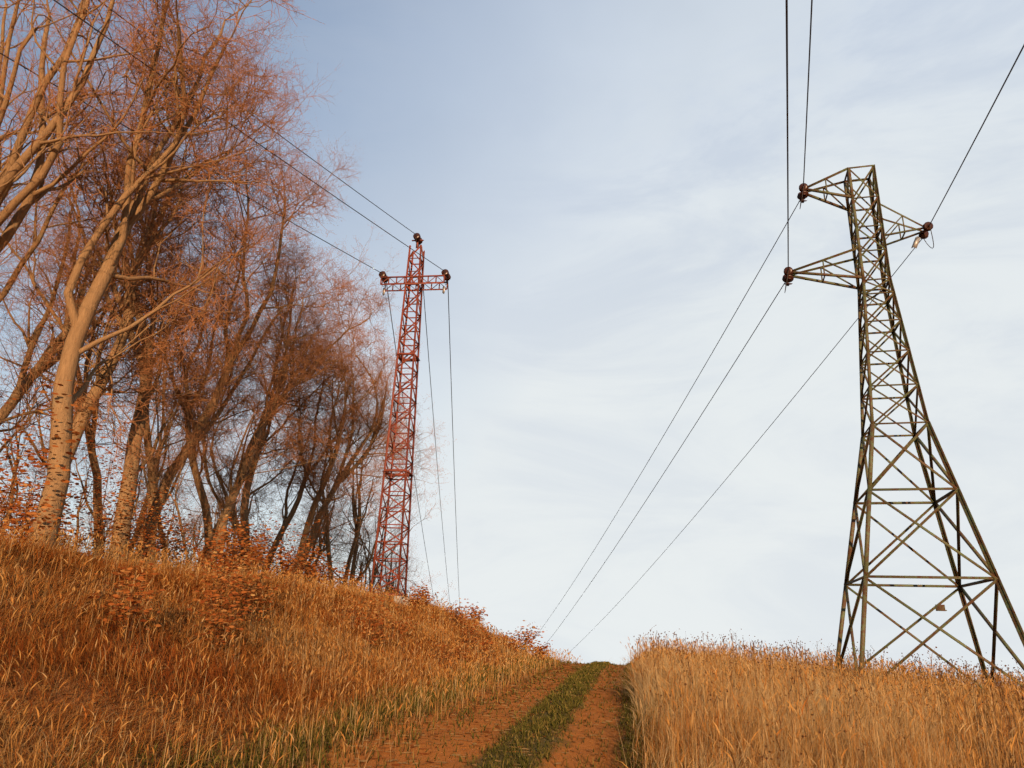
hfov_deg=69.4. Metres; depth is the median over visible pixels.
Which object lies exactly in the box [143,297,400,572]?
tree
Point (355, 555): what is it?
tree
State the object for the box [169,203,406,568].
tree
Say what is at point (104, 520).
tree sapling
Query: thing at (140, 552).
shrub stems
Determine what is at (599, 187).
sky
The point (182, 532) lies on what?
tree sapling
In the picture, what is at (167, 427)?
tree
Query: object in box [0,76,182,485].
tree
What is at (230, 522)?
tree sapling
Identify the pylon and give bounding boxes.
[782,164,1023,691]
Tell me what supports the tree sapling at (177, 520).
on the terrain ground at (589, 743)
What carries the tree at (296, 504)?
on the terrain ground at (589, 743)
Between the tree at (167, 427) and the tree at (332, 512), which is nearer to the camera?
the tree at (167, 427)
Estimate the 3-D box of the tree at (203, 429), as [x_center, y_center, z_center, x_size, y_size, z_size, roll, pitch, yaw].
[-7.748,-1.705,22.653,7.529,15.704,7.378,3,-19,-2]
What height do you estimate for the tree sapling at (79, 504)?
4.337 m
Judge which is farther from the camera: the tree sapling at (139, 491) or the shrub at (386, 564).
the shrub at (386, 564)
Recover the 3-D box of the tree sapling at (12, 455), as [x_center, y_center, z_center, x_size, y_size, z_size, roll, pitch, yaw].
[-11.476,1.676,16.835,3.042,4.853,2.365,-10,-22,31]
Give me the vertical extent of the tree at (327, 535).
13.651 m
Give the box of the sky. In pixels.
[0,0,1023,688]
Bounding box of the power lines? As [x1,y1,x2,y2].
[0,0,1023,657]
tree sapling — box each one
[0,349,50,532]
[3,451,80,534]
[64,434,185,549]
[65,438,139,542]
[82,478,138,554]
[130,478,175,561]
[132,475,167,539]
[141,433,220,567]
[162,478,214,557]
[179,490,226,563]
[191,464,255,555]
[206,486,246,556]
[257,506,313,573]
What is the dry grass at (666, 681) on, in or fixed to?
on the terrain ground at (589, 743)
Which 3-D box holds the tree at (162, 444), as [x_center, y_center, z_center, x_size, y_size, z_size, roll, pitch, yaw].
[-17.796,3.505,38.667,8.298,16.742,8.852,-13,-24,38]
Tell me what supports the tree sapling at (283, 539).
on the terrain ground at (589, 743)
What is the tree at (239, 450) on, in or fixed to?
on the terrain ground at (589, 743)
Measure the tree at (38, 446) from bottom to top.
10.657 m
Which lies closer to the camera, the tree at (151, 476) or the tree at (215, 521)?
the tree at (151, 476)
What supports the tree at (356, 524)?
on the terrain ground at (589, 743)
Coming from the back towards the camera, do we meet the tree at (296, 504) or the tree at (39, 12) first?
the tree at (296, 504)
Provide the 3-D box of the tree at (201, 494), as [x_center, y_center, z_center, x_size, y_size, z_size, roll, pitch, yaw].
[-11.443,-0.494,25.644,7.111,14.831,6.968,12,-21,-26]
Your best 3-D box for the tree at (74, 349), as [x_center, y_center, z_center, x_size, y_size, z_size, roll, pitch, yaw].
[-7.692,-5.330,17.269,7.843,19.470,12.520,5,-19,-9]
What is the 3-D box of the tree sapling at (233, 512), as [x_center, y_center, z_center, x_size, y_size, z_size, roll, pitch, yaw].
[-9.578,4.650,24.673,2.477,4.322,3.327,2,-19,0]
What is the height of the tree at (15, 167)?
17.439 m
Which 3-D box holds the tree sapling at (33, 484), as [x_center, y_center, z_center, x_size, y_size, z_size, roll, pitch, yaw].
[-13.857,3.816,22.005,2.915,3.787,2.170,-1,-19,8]
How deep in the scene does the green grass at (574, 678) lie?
9.45 m
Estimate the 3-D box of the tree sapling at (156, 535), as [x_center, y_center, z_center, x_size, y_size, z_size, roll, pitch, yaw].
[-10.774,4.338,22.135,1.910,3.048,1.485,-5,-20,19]
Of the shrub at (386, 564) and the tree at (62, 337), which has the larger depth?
the shrub at (386, 564)
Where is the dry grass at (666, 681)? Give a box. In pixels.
[0,511,1023,767]
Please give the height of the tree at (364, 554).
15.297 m
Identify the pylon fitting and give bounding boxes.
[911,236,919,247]
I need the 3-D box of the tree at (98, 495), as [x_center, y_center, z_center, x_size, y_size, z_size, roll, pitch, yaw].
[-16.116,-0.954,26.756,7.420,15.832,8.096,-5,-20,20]
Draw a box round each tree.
[0,0,99,239]
[0,0,219,340]
[0,0,255,325]
[0,0,340,549]
[0,3,294,464]
[0,74,198,487]
[0,75,257,527]
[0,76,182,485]
[0,213,194,555]
[0,374,116,518]
[2,11,277,562]
[24,186,270,561]
[75,321,264,553]
[97,356,217,554]
[98,219,280,555]
[130,92,384,564]
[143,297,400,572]
[159,471,221,563]
[167,344,289,563]
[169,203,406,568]
[177,471,274,560]
[196,229,368,572]
[198,427,276,561]
[243,287,404,575]
[253,310,382,567]
[256,357,370,586]
[259,454,371,585]
[265,406,412,580]
[282,290,454,575]
[297,405,434,584]
[299,460,441,592]
[332,499,402,590]
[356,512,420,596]
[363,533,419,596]
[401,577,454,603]
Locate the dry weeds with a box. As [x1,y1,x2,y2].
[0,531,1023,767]
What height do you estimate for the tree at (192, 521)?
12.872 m
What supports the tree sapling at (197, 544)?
on the terrain ground at (589, 743)
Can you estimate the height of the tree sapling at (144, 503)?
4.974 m
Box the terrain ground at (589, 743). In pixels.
[0,551,1023,767]
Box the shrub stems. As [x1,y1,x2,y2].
[0,420,542,666]
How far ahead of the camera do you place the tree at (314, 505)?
32.09 m
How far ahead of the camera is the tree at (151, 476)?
25.57 m
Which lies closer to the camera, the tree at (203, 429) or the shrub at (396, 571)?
the tree at (203, 429)
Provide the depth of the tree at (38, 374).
20.04 m
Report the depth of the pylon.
22.64 m
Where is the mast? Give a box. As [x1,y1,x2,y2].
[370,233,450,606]
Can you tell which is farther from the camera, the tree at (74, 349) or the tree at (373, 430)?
the tree at (373, 430)
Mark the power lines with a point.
(448, 288)
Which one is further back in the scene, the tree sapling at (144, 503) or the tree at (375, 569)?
the tree at (375, 569)
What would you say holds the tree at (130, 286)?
on the terrain ground at (589, 743)
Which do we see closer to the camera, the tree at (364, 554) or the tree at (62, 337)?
the tree at (62, 337)
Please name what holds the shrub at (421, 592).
on the terrain ground at (589, 743)
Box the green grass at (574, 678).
[5,655,726,767]
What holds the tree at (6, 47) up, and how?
on the terrain ground at (589, 743)
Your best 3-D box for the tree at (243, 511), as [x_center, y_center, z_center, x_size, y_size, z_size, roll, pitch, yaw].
[-9.424,0.097,31.220,7.096,17.616,11.328,5,-19,-9]
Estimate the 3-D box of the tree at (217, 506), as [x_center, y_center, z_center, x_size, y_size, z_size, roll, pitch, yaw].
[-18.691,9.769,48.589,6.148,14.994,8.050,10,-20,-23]
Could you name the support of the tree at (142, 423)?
on the terrain ground at (589, 743)

